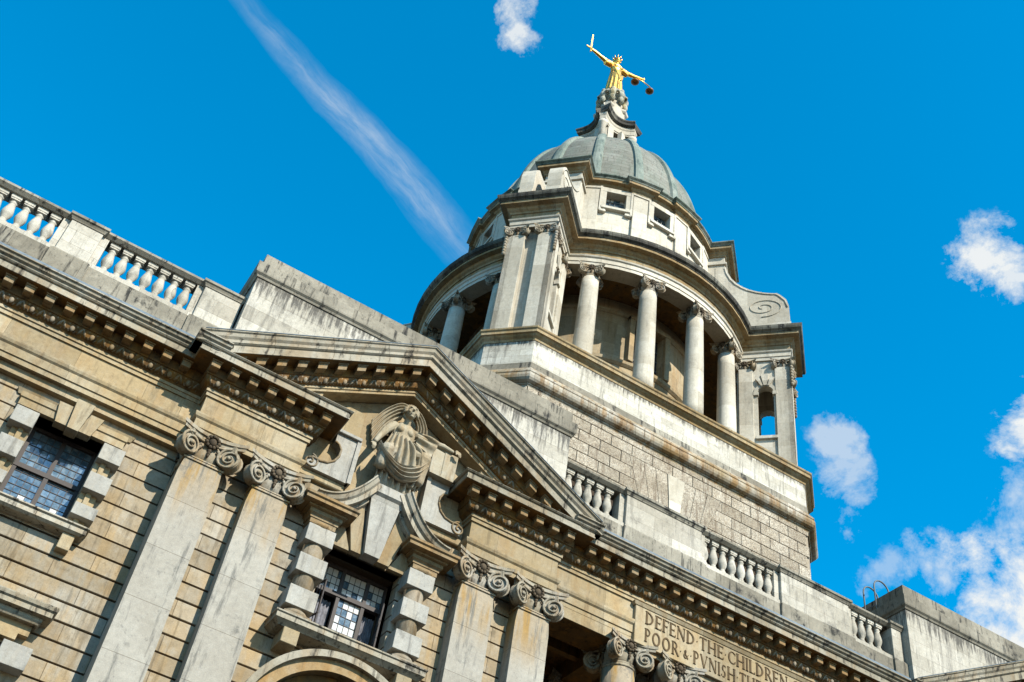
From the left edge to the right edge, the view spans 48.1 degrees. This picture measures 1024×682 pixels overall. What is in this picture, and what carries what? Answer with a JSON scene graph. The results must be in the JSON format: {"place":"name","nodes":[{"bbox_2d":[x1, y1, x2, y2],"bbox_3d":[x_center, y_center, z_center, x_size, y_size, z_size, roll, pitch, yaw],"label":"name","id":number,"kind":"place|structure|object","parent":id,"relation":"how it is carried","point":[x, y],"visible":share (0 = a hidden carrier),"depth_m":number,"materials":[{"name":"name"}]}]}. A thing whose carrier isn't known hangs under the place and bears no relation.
{"place":"outdoors","nodes":[
{"label":"outdoors","id":0,"kind":"place"},
{"bbox_2d":[0,0,1023,647],"label":"sky","id":1,"kind":"structure","parent":0,"point":[861,161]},
{"bbox_3d":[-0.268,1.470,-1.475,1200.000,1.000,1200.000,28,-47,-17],"label":"ground","id":2,"kind":"structure","parent":0,"visible":0},
{"bbox_2d":[0,177,1023,681],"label":"court building","id":3,"kind":"structure","parent":2,"relation":"on","point":[196,491],"depth_m":25.07,"materials":[{"name":"stone"}]},
{"bbox_2d":[0,585,59,676],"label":"window","id":4,"kind":"structure","parent":3,"relation":"in","point":[20,614],"depth_m":20.26,"materials":[{"name":"stone"}]},
{"bbox_2d":[0,386,135,554],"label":"window","id":5,"kind":"structure","parent":3,"relation":"in","point":[46,477],"depth_m":22.77,"materials":[{"name":"stone"}]},
{"bbox_2d":[245,649,387,681],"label":"arched doorway","id":6,"kind":"structure","parent":3,"relation":"in","point":[305,665],"depth_m":22.25,"materials":[{"name":"stone"}]},
{"bbox_2d":[264,475,460,681],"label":"window","id":7,"kind":"structure","parent":3,"relation":"in","point":[343,613],"depth_m":24.53,"materials":[{"name":"stone"}]},
{"bbox_2d":[370,403,460,494],"bbox_3d":[-2.281,2.610,26.761,2.268,2.560,0.761,28,-47,-17],"label":"relief sculpture","id":8,"kind":"object","parent":3,"relation":"on","point":[404,454],"visible":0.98,"depth_m":26.39,"materials":[{"name":"stone"}]},
{"bbox_2d":[425,448,457,485],"bbox_3d":[-1.727,3.016,27.194,0.709,0.780,0.430,28,-47,-17],"label":"stone block","id":9,"kind":"object","parent":3,"relation":"on","point":[442,467],"visible":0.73,"depth_m":27.00,"materials":[{"name":"beige stone"}]},
{"bbox_2d":[403,86,817,578],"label":"domed tower","id":10,"kind":"structure","parent":3,"relation":"on","point":[589,280],"depth_m":42.47,"materials":[{"name":"stone"}]},
{"bbox_2d":[478,216,497,246],"bbox_3d":[-0.938,-4.465,49.986,0.460,1.640,1.420,28,-47,-17],"label":"attic window","id":11,"kind":"structure","parent":10,"relation":"in","point":[489,232],"depth_m":50.26,"materials":[{"name":"stone"}]},
{"bbox_2d":[597,186,633,218],"bbox_3d":[4.307,-5.696,47.805,1.420,1.640,0.460,12,-45,-1],"label":"attic window","id":12,"kind":"structure","parent":10,"relation":"in","point":[612,200],"depth_m":47.96,"materials":[{"name":"stone"}]},
{"bbox_2d":[586,35,653,94],"bbox_3d":[6.032,-14.996,64.615,4.648,4.520,0.998,28,-47,-17],"label":"gilded statue","id":13,"kind":"object","parent":10,"relation":"on","point":[618,73],"visible":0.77,"depth_m":64.56,"materials":[{"name":"gold metal"}]},
{"bbox_2d":[647,200,675,240],"bbox_3d":[6.203,-5.017,48.137,1.420,1.640,0.460,28,-47,-17],"label":"attic window","id":14,"kind":"structure","parent":10,"relation":"in","point":[657,215],"depth_m":48.18,"materials":[{"name":"stone"}]},
{"bbox_2d":[686,226,703,268],"bbox_3d":[7.683,-3.897,48.984,0.460,1.640,1.420,-23,-53,29],"label":"attic window","id":15,"kind":"structure","parent":10,"relation":"in","point":[692,243],"depth_m":49.07,"materials":[{"name":"stone"}]},
{"bbox_2d":[863,580,888,609],"bbox_3d":[11.094,8.238,34.714,0.649,2.070,0.500,28,-47,-17],"label":"roof ladder","id":16,"kind":"object","parent":3,"relation":"attached to","point":[875,594],"visible":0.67,"depth_m":35.10,"materials":[{"name":"silver metal"}]}
]}

